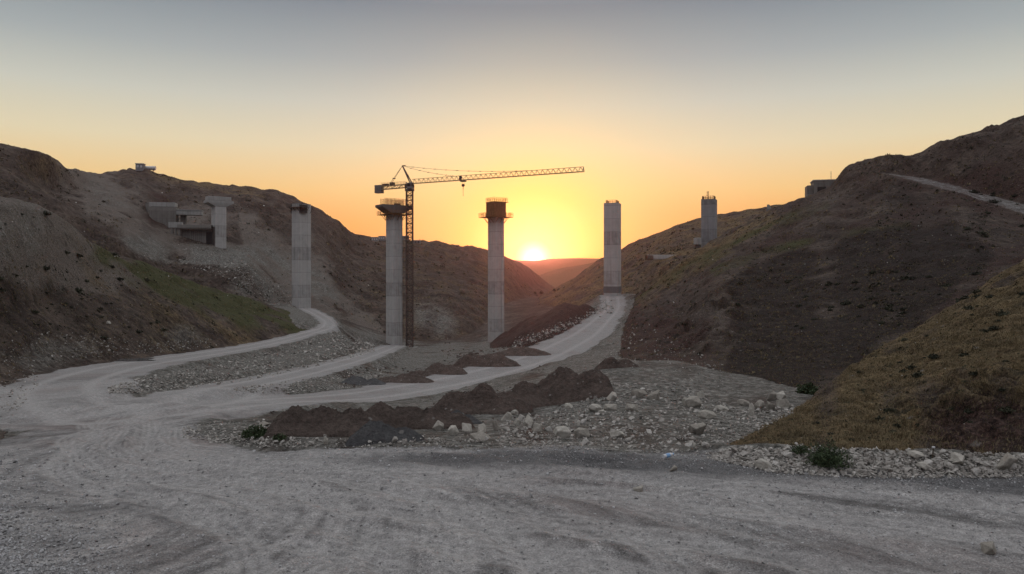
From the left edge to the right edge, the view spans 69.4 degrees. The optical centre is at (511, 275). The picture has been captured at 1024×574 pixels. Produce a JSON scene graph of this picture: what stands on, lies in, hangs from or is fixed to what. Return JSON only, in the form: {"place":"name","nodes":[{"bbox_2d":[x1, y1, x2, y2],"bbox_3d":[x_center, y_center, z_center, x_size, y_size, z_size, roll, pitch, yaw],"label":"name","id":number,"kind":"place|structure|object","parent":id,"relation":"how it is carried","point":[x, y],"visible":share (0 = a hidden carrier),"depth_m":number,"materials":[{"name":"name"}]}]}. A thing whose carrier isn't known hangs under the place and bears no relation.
{"place":"outdoors","nodes":[
{"label":"outdoors","id":0,"kind":"place"},
{"bbox_2d":[0,196,308,439],"bbox_3d":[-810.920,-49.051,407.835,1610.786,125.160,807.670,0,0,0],"label":"hill","id":1,"kind":"structure","parent":0,"point":[80,271],"depth_m":101.43,"materials":[{"name":"soil"}]},
{"bbox_2d":[0,209,1023,456],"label":"dry grass","id":2,"kind":"structure","parent":1,"relation":"on","point":[876,425],"depth_m":32.10,"materials":[{"name":"plant"}]},
{"bbox_2d":[0,143,554,341],"bbox_3d":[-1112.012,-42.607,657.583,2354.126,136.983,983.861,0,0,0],"label":"hill","id":3,"kind":"structure","parent":0,"point":[262,254],"depth_m":316.69,"materials":[{"name":"soil"}]},
{"bbox_2d":[135,163,145,171],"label":"cabin","id":4,"kind":"object","parent":3,"relation":"on","point":[139,167],"visible":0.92,"depth_m":396.24,"materials":[{"name":"metal"}]},
{"bbox_2d":[145,166,155,170],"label":"water tank","id":5,"kind":"object","parent":3,"relation":"on","point":[153,168],"visible":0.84,"depth_m":401.21,"materials":[{"name":"grey metal"}]},
{"bbox_2d":[145,202,202,226],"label":"bridge abutment","id":6,"kind":"object","parent":3,"relation":"on","point":[164,213],"visible":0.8,"depth_m":291.70,"materials":[{"name":"concrete"}]},
{"bbox_2d":[168,222,211,243],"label":"retaining wall","id":7,"kind":"structure","parent":3,"relation":"on","point":[202,233],"depth_m":283.56,"materials":[{"name":"concrete"}]},
{"bbox_2d":[204,196,233,248],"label":"bridge pier","id":8,"kind":"structure","parent":3,"relation":"on","point":[217,205],"depth_m":283.18,"materials":[{"name":"concrete"}]},
{"bbox_2d":[371,237,378,241],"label":"site hut","id":9,"kind":"object","parent":3,"relation":"on","point":[375,239],"visible":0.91,"depth_m":518.50,"materials":[{"name":"grey paint"}]},
{"bbox_2d":[378,236,385,240],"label":"site hut","id":10,"kind":"object","parent":3,"relation":"on","point":[382,238],"visible":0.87,"depth_m":526.48,"materials":[{"name":"grey paint"}]},
{"bbox_2d":[4,188,996,426],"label":"slope stones","id":11,"kind":"object","parent":3,"relation":"on","point":[368,285],"visible":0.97,"depth_m":131.33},
{"bbox_2d":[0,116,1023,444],"bbox_3d":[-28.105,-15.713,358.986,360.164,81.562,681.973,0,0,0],"label":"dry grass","id":12,"kind":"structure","parent":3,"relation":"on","point":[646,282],"depth_m":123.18,"materials":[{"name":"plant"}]},
{"bbox_2d":[0,118,1023,442],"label":"scrub","id":13,"kind":"object","parent":3,"relation":"on","point":[658,286],"visible":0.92,"depth_m":132.47,"materials":[{"name":"plant"}]},
{"bbox_2d":[0,294,1023,573],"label":"road","id":14,"kind":"structure","parent":0,"point":[74,412],"depth_m":13.31,"materials":[{"name":"gravel"}]},
{"bbox_2d":[633,485,642,491],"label":"boulder","id":15,"kind":"object","parent":14,"relation":"on","point":[639,489],"visible":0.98,"depth_m":13.66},
{"bbox_2d":[662,453,673,458],"bbox_3d":[3.386,3.903,16.013,0.314,0.101,0.096,0,0,-35],"label":"plastic bottle","id":16,"kind":"object","parent":14,"relation":"on","point":[666,455],"visible":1,"depth_m":15.95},
{"bbox_2d":[669,465,677,470],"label":"boulder","id":17,"kind":"object","parent":14,"relation":"on","point":[674,468],"visible":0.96,"depth_m":14.90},
{"bbox_2d":[754,459,771,469],"bbox_3d":[5.138,3.898,15.101,0.204,0.288,0.342,0,0,-38],"label":"boulder","id":18,"kind":"object","parent":14,"relation":"on","point":[761,463],"visible":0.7,"depth_m":15.03,"materials":[{"name":"stone"}]},
{"bbox_2d":[971,468,980,476],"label":"rubble stone","id":19,"kind":"object","parent":14,"relation":"on","point":[975,471],"visible":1,"depth_m":14.48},
{"bbox_2d":[980,541,996,554],"bbox_3d":[6.848,3.920,10.610,0.182,0.205,0.269,0,0,20],"label":"boulder","id":20,"kind":"object","parent":14,"relation":"on","point":[988,547],"visible":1,"depth_m":10.57,"materials":[{"name":"stone"}]},
{"bbox_2d":[0,294,1023,470],"bbox_3d":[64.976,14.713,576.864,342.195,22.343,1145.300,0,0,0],"label":"ground","id":21,"kind":"structure","parent":0,"point":[733,389],"depth_m":51.49,"materials":[{"name":"gravel"}]},
{"bbox_2d":[238,424,268,438],"bbox_3d":[-7.344,4.515,21.447,1.039,0.414,1.017,0,0,-34],"label":"bush","id":22,"kind":"object","parent":21,"relation":"on","point":[255,432],"visible":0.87,"depth_m":21.27,"materials":[{"name":"green plant"}]},
{"bbox_2d":[259,421,270,425],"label":"boulder","id":23,"kind":"object","parent":21,"relation":"on","point":[264,423],"visible":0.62,"depth_m":26.36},
{"bbox_2d":[273,433,288,440],"bbox_3d":[-6.266,4.368,20.029,0.435,0.253,0.431,0,0,-35],"label":"bush","id":24,"kind":"object","parent":21,"relation":"on","point":[279,436],"visible":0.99,"depth_m":19.94,"materials":[{"name":"green plant"}]},
{"bbox_2d":[286,203,312,307],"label":"bridge pier","id":25,"kind":"structure","parent":21,"relation":"on","point":[301,255],"depth_m":259.98,"materials":[{"name":"concrete"}]},
{"bbox_2d":[263,405,383,437],"bbox_3d":[-5.287,4.400,21.461,3.606,1.282,2.371,0,0,0],"label":"soil heap","id":26,"kind":"object","parent":21,"relation":"on","point":[300,421],"visible":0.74,"depth_m":20.92,"materials":[{"name":"soil"}]},
{"bbox_2d":[341,375,385,384],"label":"soil heap","id":27,"kind":"object","parent":21,"relation":"on","point":[355,380],"visible":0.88,"depth_m":76.55,"materials":[{"name":"soil"}]},
{"bbox_2d":[345,420,424,446],"bbox_3d":[-3.262,4.162,19.099,2.103,0.828,1.187,0,0,0],"label":"soil heap","id":28,"kind":"object","parent":21,"relation":"on","point":[375,432],"visible":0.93,"depth_m":18.78,"materials":[{"name":"gravel"}]},
{"bbox_2d":[375,198,411,344],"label":"bridge pier","id":29,"kind":"structure","parent":21,"relation":"on","point":[394,214],"depth_m":246.37,"materials":[{"name":"concrete"}]},
{"bbox_2d":[378,373,433,382],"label":"soil heap","id":30,"kind":"object","parent":21,"relation":"on","point":[408,378],"visible":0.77,"depth_m":79.82,"materials":[{"name":"soil"}]},
{"bbox_2d":[366,401,474,429],"bbox_3d":[-3.229,4.853,24.507,4.129,1.310,2.271,0,0,0],"label":"soil heap","id":31,"kind":"object","parent":21,"relation":"on","point":[415,418],"visible":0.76,"depth_m":24.04,"materials":[{"name":"soil"}]},
{"bbox_2d":[264,348,606,447],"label":"soil clods","id":32,"kind":"object","parent":21,"relation":"on","point":[429,396],"visible":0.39,"depth_m":76.38,"materials":[{"name":"soil"}]},
{"bbox_2d":[407,362,467,376],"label":"soil heap","id":33,"kind":"object","parent":21,"relation":"on","point":[438,368],"visible":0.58,"depth_m":90.34,"materials":[{"name":"soil"}]},
{"bbox_2d":[433,420,443,430],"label":"boulder","id":34,"kind":"object","parent":21,"relation":"on","point":[438,426],"visible":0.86,"depth_m":22.57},
{"bbox_2d":[448,425,458,434],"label":"boulder","id":35,"kind":"object","parent":21,"relation":"on","point":[452,429],"visible":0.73,"depth_m":20.39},
{"bbox_2d":[451,409,481,423],"bbox_3d":[-1.912,5.635,28.573,1.788,0.834,1.169,0,0,0],"label":"soil heap","id":36,"kind":"object","parent":21,"relation":"on","point":[474,420],"visible":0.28,"depth_m":28.38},
{"bbox_2d":[462,423,471,431],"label":"boulder","id":37,"kind":"object","parent":21,"relation":"on","point":[466,427],"visible":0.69,"depth_m":21.73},
{"bbox_2d":[375,165,583,347],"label":"tower crane","id":38,"kind":"object","parent":21,"relation":"on","point":[409,187],"visible":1,"depth_m":245.91,"materials":[{"name":"paint"}]},
{"bbox_2d":[470,432,489,441],"bbox_3d":[-0.829,4.172,18.816,0.540,0.356,0.337,2,3,14],"label":"boulder","id":39,"kind":"object","parent":21,"relation":"on","point":[477,436],"visible":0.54,"depth_m":18.76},
{"bbox_2d":[477,423,485,432],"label":"boulder","id":40,"kind":"object","parent":21,"relation":"on","point":[482,427],"visible":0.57,"depth_m":21.27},
{"bbox_2d":[443,352,520,367],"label":"soil heap","id":41,"kind":"object","parent":21,"relation":"on","point":[472,359],"visible":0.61,"depth_m":101.06,"materials":[{"name":"soil"}]},
{"bbox_2d":[434,383,533,414],"bbox_3d":[-1.642,6.874,39.669,5.700,2.068,3.748,0,0,0],"label":"soil heap","id":42,"kind":"object","parent":21,"relation":"on","point":[483,398],"visible":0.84,"depth_m":38.94,"materials":[{"name":"soil"}]},
{"bbox_2d":[479,197,512,341],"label":"bridge pier","id":43,"kind":"structure","parent":21,"relation":"on","point":[495,215],"depth_m":260.35,"materials":[{"name":"concrete"}]},
{"bbox_2d":[492,420,500,430],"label":"boulder","id":44,"kind":"object","parent":21,"relation":"on","point":[496,426],"visible":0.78,"depth_m":22.64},
{"bbox_2d":[501,412,511,419],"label":"boulder","id":45,"kind":"object","parent":21,"relation":"on","point":[507,416],"visible":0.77,"depth_m":32.50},
{"bbox_2d":[0,247,1023,478],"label":"rubble","id":46,"kind":"object","parent":21,"relation":"on","point":[801,465],"depth_m":23.14,"materials":[{"name":"stone"}]},
{"bbox_2d":[881,465,892,471],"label":"rubble stone","id":47,"kind":"object","parent":46,"relation":"on","point":[887,468],"visible":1,"depth_m":14.67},
{"bbox_2d":[510,410,517,414],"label":"boulder","id":48,"kind":"object","parent":21,"relation":"on","point":[513,412],"visible":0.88,"depth_m":37.25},
{"bbox_2d":[514,418,520,423],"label":"boulder","id":49,"kind":"object","parent":21,"relation":"on","point":[517,421],"visible":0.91,"depth_m":27.85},
{"bbox_2d":[491,347,551,355],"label":"soil heap","id":50,"kind":"object","parent":21,"relation":"on","point":[520,351],"visible":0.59,"depth_m":117.55,"materials":[{"name":"soil"}]},
{"bbox_2d":[518,414,524,419],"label":"rubble stone","id":51,"kind":"object","parent":21,"relation":"on","point":[521,417],"visible":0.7,"depth_m":31.84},
{"bbox_2d":[524,414,532,425],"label":"boulder","id":52,"kind":"object","parent":21,"relation":"on","point":[528,420],"visible":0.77,"depth_m":26.35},
{"bbox_2d":[532,423,542,430],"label":"boulder","id":53,"kind":"object","parent":21,"relation":"on","point":[537,427],"visible":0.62,"depth_m":22.78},
{"bbox_2d":[553,426,570,437],"bbox_3d":[1.359,4.353,20.282,0.338,0.421,0.561,0,0,-24],"label":"boulder","id":54,"kind":"object","parent":21,"relation":"on","point":[563,431],"visible":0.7,"depth_m":20.12,"materials":[{"name":"stone"}]},
{"bbox_2d":[511,366,613,407],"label":"soil heap","id":55,"kind":"object","parent":21,"relation":"on","point":[559,385],"visible":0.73,"depth_m":41.71,"materials":[{"name":"soil"}]},
{"bbox_2d":[564,403,572,408],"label":"boulder","id":56,"kind":"object","parent":21,"relation":"on","point":[567,405],"visible":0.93,"depth_m":38.00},
{"bbox_2d":[574,427,589,437],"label":"boulder","id":57,"kind":"object","parent":21,"relation":"on","point":[579,432],"visible":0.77,"depth_m":20.20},
{"bbox_2d":[581,439,588,444],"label":"rubble stone","id":58,"kind":"object","parent":21,"relation":"on","point":[585,441],"visible":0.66,"depth_m":17.63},
{"bbox_2d":[588,404,601,411],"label":"boulder","id":59,"kind":"object","parent":21,"relation":"on","point":[594,407],"visible":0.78,"depth_m":32.53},
{"bbox_2d":[603,404,616,410],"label":"boulder","id":60,"kind":"object","parent":21,"relation":"on","point":[610,407],"visible":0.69,"depth_m":32.69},
{"bbox_2d":[606,391,616,400],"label":"boulder","id":61,"kind":"object","parent":21,"relation":"on","point":[612,396],"visible":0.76,"depth_m":38.45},
{"bbox_2d":[603,200,621,295],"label":"bridge pier","id":62,"kind":"structure","parent":21,"relation":"on","point":[612,286],"depth_m":247.75,"materials":[{"name":"concrete"}]},
{"bbox_2d":[594,357,638,369],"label":"soil heap","id":63,"kind":"object","parent":21,"relation":"on","point":[609,363],"visible":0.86,"depth_m":58.72,"materials":[{"name":"soil"}]},
{"bbox_2d":[610,430,624,437],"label":"boulder","id":64,"kind":"object","parent":21,"relation":"on","point":[617,434],"visible":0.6,"depth_m":20.34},
{"bbox_2d":[625,404,637,411],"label":"boulder","id":65,"kind":"object","parent":21,"relation":"on","point":[631,407],"visible":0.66,"depth_m":32.59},
{"bbox_2d":[631,389,646,396],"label":"boulder","id":66,"kind":"object","parent":21,"relation":"on","point":[639,392],"visible":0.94,"depth_m":40.29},
{"bbox_2d":[647,389,659,399],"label":"boulder","id":67,"kind":"object","parent":21,"relation":"on","point":[653,395],"visible":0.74,"depth_m":39.47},
{"bbox_2d":[685,441,692,446],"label":"rubble stone","id":68,"kind":"object","parent":21,"relation":"on","point":[689,444],"visible":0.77,"depth_m":18.69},
{"bbox_2d":[685,396,701,407],"bbox_3d":[9.011,6.380,36.883,0.802,0.722,0.615,0,0,6],"label":"boulder","id":69,"kind":"object","parent":21,"relation":"on","point":[693,401],"visible":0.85,"depth_m":36.63,"materials":[{"name":"stone"}]},
{"bbox_2d":[686,422,705,433],"bbox_3d":[6.138,5.129,24.579,0.788,0.490,0.517,5,2,-38],"label":"boulder","id":70,"kind":"object","parent":21,"relation":"on","point":[698,428],"visible":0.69,"depth_m":24.33,"materials":[{"name":"stone"}]},
{"bbox_2d":[697,410,716,418],"bbox_3d":[8.280,5.883,31.239,0.834,0.353,0.460,-1,-2,-16],"label":"boulder","id":71,"kind":"object","parent":21,"relation":"on","point":[706,414],"visible":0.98,"depth_m":31.11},
{"bbox_2d":[715,405,728,410],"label":"boulder","id":72,"kind":"object","parent":21,"relation":"on","point":[721,408],"visible":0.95,"depth_m":35.11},
{"bbox_2d":[736,399,749,405],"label":"boulder","id":73,"kind":"object","parent":21,"relation":"on","point":[742,402],"visible":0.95,"depth_m":37.24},
{"bbox_2d":[740,451,747,455],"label":"rubble stone","id":74,"kind":"object","parent":21,"relation":"on","point":[743,453],"visible":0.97,"depth_m":15.88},
{"bbox_2d":[749,403,753,415],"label":"boulder","id":75,"kind":"object","parent":21,"relation":"on","point":[751,409],"visible":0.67,"depth_m":32.59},
{"bbox_2d":[754,400,764,408],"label":"boulder","id":76,"kind":"object","parent":21,"relation":"on","point":[760,404],"visible":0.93,"depth_m":35.81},
{"bbox_2d":[766,401,774,409],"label":"boulder","id":77,"kind":"object","parent":21,"relation":"on","point":[769,406],"visible":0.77,"depth_m":35.05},
{"bbox_2d":[766,391,775,400],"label":"boulder","id":78,"kind":"object","parent":21,"relation":"on","point":[772,396],"visible":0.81,"depth_m":39.35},
{"bbox_2d":[776,391,786,398],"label":"boulder","id":79,"kind":"object","parent":21,"relation":"on","point":[781,395],"visible":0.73,"depth_m":40.15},
{"bbox_2d":[776,399,790,407],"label":"boulder","id":80,"kind":"object","parent":21,"relation":"on","point":[781,403],"visible":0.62,"depth_m":36.04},
{"bbox_2d":[781,451,792,457],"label":"rubble stone","id":81,"kind":"object","parent":21,"relation":"on","point":[787,454],"visible":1,"depth_m":15.46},
{"bbox_2d":[789,444,813,454],"bbox_3d":[6.101,3.658,15.546,0.503,0.240,0.503,0,0,29],"label":"bush","id":82,"kind":"object","parent":21,"relation":"on","point":[800,450],"visible":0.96,"depth_m":15.49,"materials":[{"name":"green plant"}]},
{"bbox_2d":[803,453,810,458],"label":"rubble stone","id":83,"kind":"object","parent":21,"relation":"on","point":[806,455],"visible":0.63,"depth_m":15.31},
{"bbox_2d":[795,379,820,394],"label":"bush","id":84,"kind":"object","parent":21,"relation":"on","point":[810,388],"visible":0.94,"depth_m":44.30,"materials":[{"name":"green plant"}]},
{"bbox_2d":[805,437,852,469],"bbox_3d":[6.447,3.587,14.984,0.911,0.614,0.876,0,0,34],"label":"bush","id":85,"kind":"object","parent":21,"relation":"on","point":[827,456],"visible":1,"depth_m":14.88,"materials":[{"name":"green plant"}]},
{"bbox_2d":[884,461,893,465],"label":"rubble stone","id":86,"kind":"object","parent":21,"relation":"on","point":[889,462],"visible":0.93,"depth_m":14.89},
{"bbox_2d":[906,450,923,457],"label":"boulder","id":87,"kind":"object","parent":21,"relation":"on","point":[914,453],"visible":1,"depth_m":14.98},
{"bbox_2d":[916,461,932,469],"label":"boulder","id":88,"kind":"object","parent":21,"relation":"on","point":[924,465],"visible":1,"depth_m":14.71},
{"bbox_2d":[924,459,932,466],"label":"rubble stone","id":89,"kind":"object","parent":21,"relation":"on","point":[929,462],"visible":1,"depth_m":14.73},
{"bbox_2d":[947,462,953,469],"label":"rubble stone","id":90,"kind":"object","parent":21,"relation":"on","point":[951,466],"visible":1,"depth_m":14.64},
{"bbox_2d":[950,452,964,463],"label":"boulder","id":91,"kind":"object","parent":21,"relation":"on","point":[955,457],"visible":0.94,"depth_m":14.73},
{"bbox_2d":[983,462,991,466],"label":"rubble stone","id":92,"kind":"object","parent":21,"relation":"on","point":[987,464],"visible":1,"depth_m":14.61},
{"bbox_2d":[996,452,1017,469],"bbox_3d":[9.764,3.764,14.618,0.414,0.456,0.230,0,0,-21],"label":"boulder","id":93,"kind":"object","parent":21,"relation":"on","point":[1008,460],"visible":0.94,"depth_m":14.55,"materials":[{"name":"stone"}]},
{"bbox_2d":[1009,463,1016,470],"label":"rubble stone","id":94,"kind":"object","parent":21,"relation":"on","point":[1013,467],"visible":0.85,"depth_m":14.55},
{"bbox_2d":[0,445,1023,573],"bbox_3d":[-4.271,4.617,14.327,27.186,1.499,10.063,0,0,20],"label":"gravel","id":95,"kind":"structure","parent":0,"point":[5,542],"depth_m":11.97,"materials":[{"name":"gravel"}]},
{"bbox_2d":[0,0,1023,260],"label":"sky","id":96,"kind":"structure","parent":0,"point":[662,105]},
{"bbox_2d":[491,302,598,347],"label":"dirt mound","id":97,"kind":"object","parent":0,"point":[564,312],"depth_m":182.88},
{"bbox_2d":[515,258,599,274],"bbox_3d":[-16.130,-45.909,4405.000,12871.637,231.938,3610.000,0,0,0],"label":"hill","id":98,"kind":"structure","parent":0,"point":[540,267],"depth_m":4170.29,"materials":[{"name":"soil"}]},
{"bbox_2d":[539,262,593,287],"bbox_3d":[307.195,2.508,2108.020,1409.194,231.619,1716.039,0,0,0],"label":"hill","id":99,"kind":"structure","parent":0,"point":[556,278],"depth_m":1766.97,"materials":[{"name":"soil"}]},
{"bbox_2d":[537,204,783,305],"bbox_3d":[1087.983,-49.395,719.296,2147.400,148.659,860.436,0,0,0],"label":"hill","id":100,"kind":"structure","parent":0,"point":[589,282],"depth_m":376.49,"materials":[{"name":"soil"}]},
{"bbox_2d":[645,255,672,259],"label":"stone ledge","id":101,"kind":"object","parent":100,"relation":"on","point":[649,257],"visible":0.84,"depth_m":327.45,"materials":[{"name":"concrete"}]},
{"bbox_2d":[619,115,1023,388],"bbox_3d":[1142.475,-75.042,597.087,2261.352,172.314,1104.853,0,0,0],"label":"hill","id":102,"kind":"structure","parent":0,"point":[921,162],"depth_m":126.11,"materials":[{"name":"soil"}]},
{"bbox_2d":[694,238,701,247],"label":"concrete block","id":103,"kind":"structure","parent":102,"relation":"on","point":[697,242],"depth_m":261.24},
{"bbox_2d":[701,191,716,247],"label":"bridge pier","id":104,"kind":"structure","parent":102,"relation":"on","point":[708,218],"depth_m":262.83,"materials":[{"name":"grey concrete"}]},
{"bbox_2d":[805,179,835,196],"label":"concrete building","id":105,"kind":"structure","parent":102,"relation":"on","point":[815,186],"depth_m":220.49,"materials":[{"name":"grey concrete"}]},
{"bbox_2d":[840,300,850,304],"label":"tussock","id":106,"kind":"object","parent":102,"relation":"on","point":[846,302],"visible":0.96,"depth_m":93.80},
{"bbox_2d":[987,199,1000,202],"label":"tussock","id":107,"kind":"object","parent":102,"relation":"on","point":[992,201],"visible":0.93,"depth_m":150.02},
{"bbox_2d":[729,259,1023,456],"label":"hill","id":108,"kind":"structure","parent":0,"point":[998,421],"depth_m":24.78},
{"bbox_2d":[882,407,894,412],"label":"tussock","id":109,"kind":"object","parent":108,"relation":"on","point":[888,409],"visible":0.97,"depth_m":22.57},
{"bbox_2d":[905,363,915,368],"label":"tussock","id":110,"kind":"object","parent":108,"relation":"on","point":[911,366],"visible":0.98,"depth_m":32.62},
{"bbox_2d":[911,371,925,377],"bbox_3d":[16.841,4.104,30.623,0.565,0.327,0.573,0,0,10],"label":"tussock","id":111,"kind":"object","parent":108,"relation":"on","point":[916,375],"visible":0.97,"depth_m":30.57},
{"bbox_2d":[926,353,940,358],"bbox_3d":[18.982,3.645,33.205,0.581,0.280,0.602,0,0,9],"label":"tussock","id":112,"kind":"object","parent":108,"relation":"on","point":[933,356],"visible":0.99,"depth_m":33.14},
{"bbox_2d":[958,351,969,356],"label":"tussock","id":113,"kind":"object","parent":108,"relation":"on","point":[962,354],"visible":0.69,"depth_m":32.15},
{"bbox_2d":[970,288,979,293],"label":"tussock","id":114,"kind":"object","parent":108,"relation":"on","point":[977,290],"visible":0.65,"depth_m":54.81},
{"bbox_2d":[988,325,999,330],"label":"tussock","id":115,"kind":"object","parent":108,"relation":"on","point":[993,327],"visible":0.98,"depth_m":36.42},
{"bbox_2d":[994,309,1009,315],"bbox_3d":[25.661,1.959,38.728,0.716,0.441,0.685,0,0,27],"label":"tussock","id":116,"kind":"object","parent":108,"relation":"on","point":[1001,313],"visible":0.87,"depth_m":38.65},
{"bbox_2d":[997,406,1015,412],"bbox_3d":[12.326,3.346,18.414,0.331,0.178,0.349,0,0,-35],"label":"tussock","id":117,"kind":"object","parent":108,"relation":"on","point":[1006,409],"visible":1,"depth_m":18.39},
{"bbox_2d":[885,172,1023,212],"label":"road","id":118,"kind":"structure","parent":0,"point":[1008,203],"depth_m":159.89,"materials":[{"name":"gravel"}]}
]}

